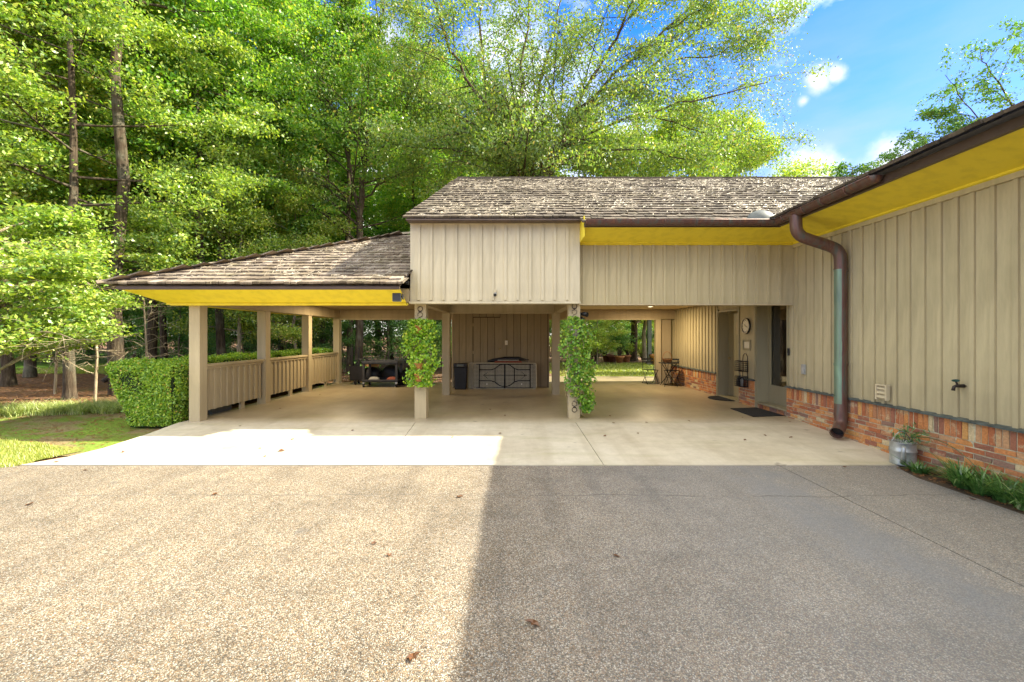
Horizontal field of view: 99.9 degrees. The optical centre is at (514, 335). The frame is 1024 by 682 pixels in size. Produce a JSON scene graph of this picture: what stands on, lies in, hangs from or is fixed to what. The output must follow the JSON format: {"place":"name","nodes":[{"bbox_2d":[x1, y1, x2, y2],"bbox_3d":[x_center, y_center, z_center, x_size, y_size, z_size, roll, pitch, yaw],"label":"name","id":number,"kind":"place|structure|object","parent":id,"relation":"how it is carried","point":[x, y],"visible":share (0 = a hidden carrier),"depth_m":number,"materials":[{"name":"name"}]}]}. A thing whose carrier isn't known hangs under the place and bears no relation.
{"place":"outdoors","nodes":[
{"label":"outdoors","id":0,"kind":"place"},
{"bbox_2d":[0,435,80,467],"bbox_3d":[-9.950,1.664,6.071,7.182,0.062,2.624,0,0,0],"label":"lawn grass","id":1,"kind":"structure","parent":0,"point":[27,455],"depth_m":6.17,"materials":[{"name":"green plant"}]},
{"bbox_2d":[0,412,164,455],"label":"lawn","id":2,"kind":"structure","parent":0,"point":[73,430],"depth_m":7.70,"materials":[{"name":"green plant"}]},
{"bbox_2d":[0,398,124,416],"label":"border grass","id":3,"kind":"structure","parent":2,"relation":"on","point":[58,408],"depth_m":9.35,"materials":[{"name":"green plant"}]},
{"bbox_2d":[0,202,156,371],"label":"tree","id":4,"kind":"object","parent":2,"relation":"on","point":[69,316],"visible":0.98,"depth_m":8.73,"materials":[{"name":"green plant"}]},
{"bbox_2d":[104,347,332,426],"bbox_3d":[-6.776,1.031,11.786,1.526,1.298,8.462,0,0,0],"label":"hedge","id":5,"kind":"object","parent":2,"relation":"on","point":[152,392],"visible":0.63,"depth_m":7.75,"materials":[{"name":"green plant"}]},
{"bbox_2d":[15,353,226,374],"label":"woodland glade","id":6,"kind":"structure","parent":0,"point":[42,364],"depth_m":26.91,"materials":[{"name":"brown soil"}]},
{"bbox_2d":[1,212,142,327],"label":"tree","id":7,"kind":"object","parent":6,"relation":"on","point":[126,272],"visible":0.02,"depth_m":24.37,"materials":[{"name":"green plant"}]},
{"bbox_2d":[75,263,166,358],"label":"tree","id":8,"kind":"object","parent":6,"relation":"on","point":[93,347],"visible":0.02,"depth_m":27.64,"materials":[{"name":"green plant"}]},
{"bbox_2d":[1,10,247,365],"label":"tree","id":9,"kind":"object","parent":6,"relation":"on","point":[132,269],"visible":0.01,"depth_m":19.40,"materials":[{"name":"green plant"}]},
{"bbox_2d":[83,229,176,358],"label":"tree","id":10,"kind":"object","parent":6,"relation":"on","point":[129,344],"visible":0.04,"depth_m":27.41,"materials":[{"name":"green plant"}]},
{"bbox_2d":[122,242,214,358],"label":"tree","id":11,"kind":"object","parent":6,"relation":"on","point":[137,311],"visible":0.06,"depth_m":25.48,"materials":[{"name":"green plant"}]},
{"bbox_2d":[158,228,244,356],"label":"tree","id":12,"kind":"object","parent":6,"relation":"on","point":[188,317],"visible":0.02,"depth_m":25.41,"materials":[{"name":"green plant"}]},
{"bbox_2d":[16,362,653,375],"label":"meadow grass","id":13,"kind":"structure","parent":6,"relation":"on","point":[629,366],"depth_m":20.57,"materials":[{"name":"green plant"}]},
{"bbox_2d":[20,422,414,465],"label":"apron slab","id":14,"kind":"structure","parent":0,"point":[254,443],"depth_m":6.37,"materials":[{"name":"concrete"}]},
{"bbox_2d":[318,374,451,383],"bbox_3d":[-4.378,1.640,16.404,10.245,0.001,4.193,0,0,0],"label":"leaf strip","id":15,"kind":"object","parent":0,"point":[438,378],"visible":0.02,"depth_m":15.94,"materials":[{"name":"brown plant"}]},
{"bbox_2d":[431,321,451,378],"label":"shrub","id":16,"kind":"object","parent":15,"relation":"on","point":[438,343],"visible":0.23,"depth_m":15.80,"materials":[{"name":"green plant"}]},
{"bbox_2d":[0,336,783,464],"bbox_3d":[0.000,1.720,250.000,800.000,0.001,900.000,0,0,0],"label":"ground","id":17,"kind":"structure","parent":0,"point":[10,396],"depth_m":13.89,"materials":[{"name":"brown soil"}]},
{"bbox_2d":[3,287,105,393],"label":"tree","id":18,"kind":"object","parent":17,"relation":"on","point":[55,374],"visible":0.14,"depth_m":12.58,"materials":[{"name":"plant"}]},
{"bbox_2d":[11,270,163,402],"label":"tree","id":19,"kind":"object","parent":17,"relation":"on","point":[95,374],"visible":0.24,"depth_m":10.98,"materials":[{"name":"plant"}]},
{"bbox_2d":[0,0,177,257],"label":"tree","id":20,"kind":"object","parent":17,"relation":"on","point":[91,95],"visible":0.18,"depth_m":13.19,"materials":[{"name":"green plant"}]},
{"bbox_2d":[0,0,203,386],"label":"tree","id":21,"kind":"object","parent":17,"relation":"on","point":[8,377],"visible":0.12,"depth_m":14.20,"materials":[{"name":"green plant"}]},
{"bbox_2d":[0,17,209,377],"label":"tree","id":22,"kind":"object","parent":17,"relation":"on","point":[29,370],"visible":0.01,"depth_m":17.38,"materials":[{"name":"green plant"}]},
{"bbox_2d":[102,290,185,358],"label":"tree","id":23,"kind":"object","parent":17,"relation":"on","point":[146,334],"visible":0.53,"depth_m":13.51,"materials":[{"name":"plant"}]},
{"bbox_2d":[0,0,289,399],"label":"tree","id":24,"kind":"object","parent":17,"relation":"on","point":[139,217],"visible":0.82,"depth_m":11.65,"materials":[{"name":"green plant"}]},
{"bbox_2d":[29,0,265,395],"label":"tree","id":25,"kind":"object","parent":17,"relation":"on","point":[122,165],"visible":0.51,"depth_m":12.34,"materials":[{"name":"green plant"}]},
{"bbox_2d":[81,20,231,358],"bbox_3d":[-16.094,-9.040,19.963,6.987,21.536,6.972,0,0,-36],"label":"tree","id":26,"kind":"object","parent":17,"relation":"on","point":[163,332],"depth_m":19.90,"materials":[{"name":"green plant"}]},
{"bbox_2d":[0,0,340,358],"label":"tree","id":27,"kind":"object","parent":17,"relation":"on","point":[236,67],"visible":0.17,"depth_m":14.69,"materials":[{"name":"green plant"}]},
{"bbox_2d":[0,368,345,404],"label":"forest litter","id":28,"kind":"object","parent":17,"relation":"on","point":[37,388],"visible":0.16,"depth_m":13.94,"materials":[{"name":"brown plant"}]},
{"bbox_2d":[124,262,227,359],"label":"tree","id":29,"kind":"object","parent":17,"relation":"on","point":[178,345],"visible":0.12,"depth_m":20.64,"materials":[{"name":"green plant"}]},
{"bbox_2d":[76,0,315,262],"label":"tree","id":30,"kind":"object","parent":17,"relation":"on","point":[235,103],"visible":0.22,"depth_m":15.18,"materials":[{"name":"green plant"}]},
{"bbox_2d":[65,0,328,355],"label":"tree","id":31,"kind":"object","parent":17,"relation":"on","point":[220,334],"visible":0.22,"depth_m":16.41,"materials":[{"name":"green plant"}]},
{"bbox_2d":[124,124,326,351],"bbox_3d":[-10.419,-3.310,17.153,6.734,10.075,7.695,0,0,38],"label":"tree","id":32,"kind":"object","parent":17,"relation":"on","point":[228,158],"visible":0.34,"depth_m":15.62,"materials":[{"name":"green plant"}]},
{"bbox_2d":[181,240,284,355],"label":"tree","id":33,"kind":"object","parent":17,"relation":"on","point":[227,324],"visible":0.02,"depth_m":23.83,"materials":[{"name":"green plant"}]},
{"bbox_2d":[207,308,291,354],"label":"tree","id":34,"kind":"object","parent":17,"relation":"on","point":[249,344],"visible":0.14,"depth_m":18.47,"materials":[{"name":"green plant"}]},
{"bbox_2d":[176,10,322,250],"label":"tree","id":35,"kind":"object","parent":17,"relation":"on","point":[303,154],"visible":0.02,"depth_m":21.10,"materials":[{"name":"green plant"}]},
{"bbox_2d":[150,82,374,350],"bbox_3d":[-11.767,-5.684,21.343,10.151,14.824,9.026,0,0,-22],"label":"tree","id":36,"kind":"object","parent":17,"relation":"on","point":[280,142],"visible":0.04,"depth_m":20.00,"materials":[{"name":"green plant"}]},
{"bbox_2d":[232,211,343,350],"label":"tree","id":37,"kind":"object","parent":17,"relation":"on","point":[289,345],"visible":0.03,"depth_m":22.93,"materials":[{"name":"green plant"}]},
{"bbox_2d":[222,163,361,349],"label":"tree","id":38,"kind":"object","parent":17,"relation":"on","point":[292,332],"visible":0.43,"depth_m":16.76,"materials":[{"name":"green plant"}]},
{"bbox_2d":[228,17,393,344],"bbox_3d":[-15.736,-10.807,31.261,14.470,25.098,14.578,0,0,32],"label":"tree","id":39,"kind":"object","parent":17,"relation":"on","point":[329,144],"visible":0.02,"depth_m":29.84,"materials":[{"name":"green plant"}]},
{"bbox_2d":[248,0,397,347],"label":"tree","id":40,"kind":"object","parent":17,"relation":"on","point":[325,122],"visible":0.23,"depth_m":18.90,"materials":[{"name":"green plant"}]},
{"bbox_2d":[203,0,452,373],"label":"tree","id":41,"kind":"object","parent":17,"relation":"on","point":[305,128],"visible":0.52,"depth_m":17.16,"materials":[{"name":"green plant"}]},
{"bbox_2d":[260,34,411,355],"bbox_3d":[-12.871,-10.987,33.664,14.788,25.459,14.678,0,0,20],"label":"tree","id":42,"kind":"object","parent":17,"relation":"on","point":[338,144],"depth_m":31.96,"materials":[{"name":"green plant"}]},
{"bbox_2d":[186,0,489,359],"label":"tree","id":43,"kind":"object","parent":17,"relation":"on","point":[359,204],"visible":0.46,"depth_m":17.92,"materials":[{"name":"green plant"}]},
{"bbox_2d":[312,318,383,371],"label":"tree","id":44,"kind":"object","parent":17,"relation":"on","point":[367,338],"visible":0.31,"depth_m":19.68,"materials":[{"name":"green plant"}]},
{"bbox_2d":[315,222,390,359],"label":"tree","id":45,"kind":"object","parent":17,"relation":"on","point":[343,332],"visible":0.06,"depth_m":25.47,"materials":[{"name":"green plant"}]},
{"bbox_2d":[317,86,431,359],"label":"tree","id":46,"kind":"object","parent":17,"relation":"on","point":[392,357],"visible":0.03,"depth_m":29.23,"materials":[{"name":"green plant"}]},
{"bbox_2d":[328,212,435,364],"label":"tree","id":47,"kind":"object","parent":17,"relation":"on","point":[381,333],"visible":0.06,"depth_m":24.90,"materials":[{"name":"green plant"}]},
{"bbox_2d":[381,320,441,359],"bbox_3d":[-4.098,0.247,18.673,3.627,2.896,3.626,0,0,0],"label":"shrub","id":48,"kind":"object","parent":17,"relation":"on","point":[400,340],"visible":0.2,"depth_m":18.81,"materials":[{"name":"green plant"}]},
{"bbox_2d":[354,14,473,363],"bbox_3d":[-5.419,-7.845,23.153,6.211,19.143,6.198,0,0,18],"label":"tree","id":49,"kind":"object","parent":17,"relation":"on","point":[390,209],"visible":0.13,"depth_m":22.56,"materials":[{"name":"green plant"}]},
{"bbox_2d":[380,320,451,367],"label":"tree","id":50,"kind":"object","parent":17,"relation":"on","point":[394,326],"visible":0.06,"depth_m":19.97,"materials":[{"name":"green plant"}]},
{"bbox_2d":[344,44,498,359],"bbox_3d":[-5.736,-9.370,30.500,12.907,22.220,12.811,0,0,-31],"label":"tree","id":51,"kind":"object","parent":17,"relation":"on","point":[381,193],"visible":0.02,"depth_m":27.58,"materials":[{"name":"green plant"}]},
{"bbox_2d":[367,131,490,233],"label":"tree","id":52,"kind":"object","parent":17,"relation":"on","point":[440,156],"visible":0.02,"depth_m":25.08,"materials":[{"name":"green plant"}]},
{"bbox_2d":[379,47,532,220],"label":"tree","id":53,"kind":"object","parent":17,"relation":"on","point":[472,64],"visible":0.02,"depth_m":29.30,"materials":[{"name":"green plant"}]},
{"bbox_2d":[342,0,848,205],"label":"tree","id":54,"kind":"object","parent":17,"relation":"on","point":[516,155],"visible":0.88,"depth_m":16.52,"materials":[{"name":"green plant"}]},
{"bbox_2d":[628,83,795,321],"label":"tree","id":55,"kind":"object","parent":17,"relation":"on","point":[678,133],"visible":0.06,"depth_m":22.55,"materials":[{"name":"green plant"}]},
{"bbox_2d":[671,100,1023,487],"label":"house","id":56,"kind":"structure","parent":17,"relation":"on","point":[908,278],"depth_m":5.70,"materials":[{"name":"paint"}]},
{"bbox_2d":[728,312,737,396],"bbox_3d":[5.523,0.480,10.670,0.105,2.140,0.960,0,0,0],"label":"door","id":57,"kind":"structure","parent":56,"relation":"in","point":[732,316],"depth_m":10.93,"materials":[{"name":"paint"}]},
{"bbox_2d":[734,353,748,386],"bbox_3d":[5.159,0.788,9.800,0.175,0.761,0.318,0,0,0],"label":"wire rack","id":58,"kind":"object","parent":56,"relation":"attached to","point":[739,365],"visible":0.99,"depth_m":9.73,"materials":[{"name":"black metal"}]},
{"bbox_2d":[740,318,750,333],"bbox_3d":[5.252,-0.210,9.800,0.037,0.370,0.370,0,0,0],"label":"wall clock","id":59,"kind":"object","parent":56,"relation":"attached to","point":[745,326],"depth_m":9.80,"materials":[{"name":"white plastic"}]},
{"bbox_2d":[768,306,785,405],"bbox_3d":[5.536,0.330,8.875,0.048,2.240,1.030,0,0,0],"label":"door","id":60,"kind":"structure","parent":56,"relation":"in","point":[776,314],"depth_m":9.08,"materials":[{"name":"paint"}]},
{"bbox_2d":[875,384,889,400],"bbox_3d":[5.234,0.810,6.120,0.068,0.220,0.190,0,0,0],"label":"dryer vent","id":61,"kind":"object","parent":56,"relation":"attached to","point":[882,391],"visible":1,"depth_m":6.11,"materials":[{"name":"beige plastic"}]},
{"bbox_2d":[780,466,1023,586],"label":"driveway edge strip","id":62,"kind":"object","parent":17,"relation":"on","point":[987,535],"visible":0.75,"depth_m":4.13,"materials":[{"name":"grey concrete"}]},
{"bbox_2d":[875,111,967,162],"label":"tree","id":63,"kind":"object","parent":17,"relation":"on","point":[892,155],"visible":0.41,"depth_m":19.50,"materials":[{"name":"green plant"}]},
{"bbox_2d":[897,466,1023,514],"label":"flower bed","id":64,"kind":"object","parent":17,"relation":"on","point":[983,498],"visible":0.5,"depth_m":4.78,"materials":[{"name":"soil"}]},
{"bbox_2d":[892,456,943,474],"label":"liriope clump","id":65,"kind":"object","parent":64,"relation":"on","point":[915,467],"visible":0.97,"depth_m":5.29,"materials":[{"name":"green plant"}]},
{"bbox_2d":[919,447,998,483],"bbox_3d":[5.104,1.538,4.983,0.852,0.314,0.981,0,0,25],"label":"liriope clump","id":66,"kind":"object","parent":64,"relation":"on","point":[951,466],"visible":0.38,"depth_m":5.03,"materials":[{"name":"green plant"}]},
{"bbox_2d":[926,462,1014,489],"bbox_3d":[4.987,1.551,4.748,0.876,0.289,0.743,0,0,0],"label":"liriope clump","id":67,"kind":"object","parent":64,"relation":"on","point":[960,485],"visible":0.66,"depth_m":4.76,"materials":[{"name":"green plant"}]},
{"bbox_2d":[924,461,1021,495],"bbox_3d":[4.964,1.539,4.567,0.776,0.311,0.879,0,0,-33],"label":"liriope clump","id":68,"kind":"object","parent":64,"relation":"on","point":[975,489],"visible":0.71,"depth_m":4.57,"materials":[{"name":"green plant"}]},
{"bbox_2d":[955,464,1023,503],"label":"liriope clump","id":69,"kind":"object","parent":64,"relation":"on","point":[996,495],"visible":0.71,"depth_m":4.39,"materials":[{"name":"green plant"}]},
{"bbox_2d":[973,475,1023,510],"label":"liriope clump","id":70,"kind":"object","parent":64,"relation":"on","point":[1019,506],"visible":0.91,"depth_m":4.22,"materials":[{"name":"green plant"}]},
{"bbox_2d":[909,15,1023,131],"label":"tree","id":71,"kind":"object","parent":17,"relation":"on","point":[942,114],"visible":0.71,"depth_m":19.37,"materials":[{"name":"green plant"}]},
{"bbox_2d":[183,382,801,422],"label":"carport floor","id":72,"kind":"structure","parent":0,"point":[392,402],"depth_m":9.54,"materials":[{"name":"concrete"}]},
{"bbox_2d":[349,347,361,384],"bbox_3d":[-4.380,0.979,13.905,1.760,1.198,0.490,0,0,0],"label":"platform trolley","id":73,"kind":"object","parent":72,"relation":"on","point":[355,373],"visible":0.68,"depth_m":13.66,"materials":[{"name":"black plastic"}]},
{"bbox_2d":[358,358,402,386],"bbox_3d":[-4.163,1.141,13.350,1.227,0.877,0.684,0,0,0],"label":"utility cart","id":74,"kind":"object","parent":72,"relation":"on","point":[395,362],"visible":0.89,"depth_m":13.04,"materials":[{"name":"grey plastic"}]},
{"bbox_2d":[365,367,381,378],"bbox_3d":[-4.589,1.206,13.894,0.782,0.395,0.440,0,0,0],"label":"rubbish bag","id":75,"kind":"object","parent":74,"relation":"on","point":[375,371],"visible":0.57,"depth_m":13.74,"materials":[{"name":"black plastic"}]},
{"bbox_2d":[380,365,399,377],"bbox_3d":[-3.996,1.177,13.906,0.681,0.458,0.417,0,0,0],"label":"rubbish bag","id":76,"kind":"object","parent":74,"relation":"on","point":[387,371],"visible":0.7,"depth_m":13.74,"materials":[{"name":"black plastic"}]},
{"bbox_2d":[453,363,467,389],"bbox_3d":[-1.590,1.200,12.619,0.400,0.760,0.302,0,0,0],"label":"trash bin","id":77,"kind":"object","parent":72,"relation":"on","point":[460,375],"visible":1,"depth_m":12.49,"materials":[{"name":"black plastic"}]},
{"bbox_2d":[96,176,856,421],"bbox_3d":[2.735,-1.310,11.044,19.527,5.789,7.945,0,0,0],"label":"carport","id":78,"kind":"object","parent":72,"relation":"on","point":[537,271],"visible":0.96,"depth_m":8.15,"materials":[{"name":"paint"}]},
{"bbox_2d":[397,306,443,388],"bbox_3d":[-1.797,0.238,8.102,0.831,1.576,0.583,0,0,0],"label":"hanging ivy","id":79,"kind":"object","parent":78,"relation":"hanging from","point":[419,367],"visible":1,"depth_m":7.99,"materials":[{"name":"green plant"}]},
{"bbox_2d":[473,317,501,362],"bbox_3d":[-0.828,0.508,12.910,0.915,2.105,0.105,0,0,0],"label":"door","id":80,"kind":"structure","parent":78,"relation":"in","point":[487,331],"depth_m":12.93,"materials":[{"name":"paint"}]},
{"bbox_2d":[170,178,843,276],"bbox_3d":[1.293,-2.601,9.430,14.619,3.182,3.867,0,0,0],"label":"roof debris","id":81,"kind":"object","parent":78,"relation":"on","point":[593,185],"visible":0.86,"depth_m":9.37,"materials":[{"name":"brown plant"}]},
{"bbox_2d":[557,304,600,414],"bbox_3d":[1.195,0.464,8.102,0.830,2.128,0.594,0,0,0],"label":"hanging ivy","id":82,"kind":"object","parent":78,"relation":"hanging from","point":[586,406],"visible":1,"depth_m":8.02,"materials":[{"name":"green plant"}]},
{"bbox_2d":[472,363,536,388],"bbox_3d":[-0.305,1.202,12.678,1.894,0.779,0.080,0,-6,0],"label":"folding table","id":83,"kind":"object","parent":72,"relation":"on","point":[504,375],"visible":1,"depth_m":12.67,"materials":[{"name":"plastic"}]},
{"bbox_2d":[730,407,782,416],"bbox_3d":[4.928,1.570,8.815,0.655,0.012,1.030,0,0,0],"label":"doormat","id":84,"kind":"object","parent":72,"relation":"on","point":[755,412],"visible":1,"depth_m":8.71,"materials":[{"name":"black rubber"}]},
{"bbox_2d":[384,422,602,465],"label":"apron slab","id":85,"kind":"structure","parent":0,"point":[505,444],"depth_m":6.41,"materials":[{"name":"concrete"}]},
{"bbox_2d":[0,466,1023,681],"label":"driveway","id":86,"kind":"structure","parent":0,"point":[295,574],"depth_m":2.95,"materials":[{"name":"grey asphalt"}]},
{"bbox_2d":[41,0,1023,335],"label":"sky","id":87,"kind":"structure","parent":0,"point":[891,50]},
{"bbox_2d":[549,355,641,375],"bbox_3d":[12.165,1.680,26.348,27.670,0.001,19.331,0,0,0],"label":"garden bed","id":88,"kind":"object","parent":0,"point":[563,360],"depth_m":27.52,"materials":[{"name":"green plant"}]},
{"bbox_2d":[408,97,576,230],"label":"tree","id":89,"kind":"object","parent":88,"relation":"on","point":[482,164],"visible":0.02,"depth_m":21.35,"materials":[{"name":"green plant"}]},
{"bbox_2d":[549,320,608,349],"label":"tree","id":90,"kind":"object","parent":88,"relation":"on","point":[596,344],"visible":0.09,"depth_m":20.70,"materials":[{"name":"green plant"}]},
{"bbox_2d":[580,331,615,363],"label":"shrub","id":91,"kind":"object","parent":88,"relation":"on","point":[595,353],"visible":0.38,"depth_m":23.81,"materials":[{"name":"green plant"}]},
{"bbox_2d":[580,320,632,363],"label":"tree","id":92,"kind":"object","parent":88,"relation":"on","point":[611,333],"visible":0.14,"depth_m":23.05,"materials":[{"name":"green plant"}]},
{"bbox_2d":[547,99,669,360],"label":"tree","id":93,"kind":"object","parent":88,"relation":"on","point":[596,142],"visible":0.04,"depth_m":25.93,"materials":[{"name":"green plant"}]},
{"bbox_2d":[614,356,624,362],"bbox_3d":[6.197,1.440,25.500,0.583,0.440,0.583,0,0,0],"label":"garden pot","id":94,"kind":"object","parent":88,"relation":"on","point":[619,359],"visible":0.91,"depth_m":25.32,"materials":[{"name":"ceramic"}]},
{"bbox_2d":[610,327,638,355],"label":"shrub","id":95,"kind":"object","parent":94,"relation":"in","point":[623,338],"visible":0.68,"depth_m":25.28,"materials":[{"name":"green plant"}]},
{"bbox_2d":[602,320,642,354],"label":"tree","id":96,"kind":"object","parent":88,"relation":"on","point":[626,324],"visible":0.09,"depth_m":30.76,"materials":[{"name":"green plant"}]},
{"bbox_2d":[594,320,653,360],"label":"tree","id":97,"kind":"object","parent":88,"relation":"on","point":[634,332],"visible":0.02,"depth_m":27.82,"materials":[{"name":"plant"}]},
{"bbox_2d":[562,95,718,360],"bbox_3d":[7.815,-6.328,24.934,10.775,16.120,12.312,0,0,29],"label":"tree","id":98,"kind":"object","parent":88,"relation":"on","point":[644,350],"visible":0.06,"depth_m":25.14,"materials":[{"name":"green plant"}]},
{"bbox_2d":[696,107,848,176],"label":"tree","id":99,"kind":"object","parent":88,"relation":"on","point":[796,171],"visible":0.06,"depth_m":23.80,"materials":[{"name":"green plant"}]},
{"bbox_2d":[824,160,884,176],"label":"tree","id":100,"kind":"object","parent":88,"relation":"on","point":[862,168],"visible":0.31,"depth_m":19.48,"materials":[{"name":"green plant"}]},
{"bbox_2d":[549,376,653,381],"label":"garden path","id":101,"kind":"structure","parent":0,"point":[622,379],"depth_m":15.85,"materials":[{"name":"concrete"}]},
{"bbox_2d":[587,363,653,375],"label":"garden lawn","id":102,"kind":"structure","parent":0,"point":[624,370],"depth_m":19.57,"materials":[{"name":"green plant"}]},
{"bbox_2d":[646,320,651,364],"bbox_3d":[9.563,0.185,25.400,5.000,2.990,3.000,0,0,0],"label":"post","id":103,"kind":"object","parent":102,"relation":"on","point":[649,336],"visible":0.06,"depth_m":24.10,"materials":[{"name":"grey paint"}]},
{"bbox_2d":[576,422,898,466],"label":"apron slab","id":104,"kind":"structure","parent":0,"point":[683,444],"depth_m":6.41,"materials":[{"name":"concrete"}]},
{"bbox_2d":[888,431,917,466],"bbox_3d":[5.094,1.467,5.589,0.407,0.426,0.354,0,0,0],"label":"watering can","id":105,"kind":"object","parent":104,"relation":"on","point":[907,452],"visible":0.8,"depth_m":5.53,"materials":[{"name":"metal"}]},
{"bbox_2d":[891,421,982,474],"bbox_3d":[5.091,1.340,5.218,0.332,0.486,1.102,0,0,0],"label":"potted plant","id":106,"kind":"object","parent":105,"relation":"in","point":[896,436],"visible":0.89,"depth_m":5.54,"materials":[{"name":"green plant"}]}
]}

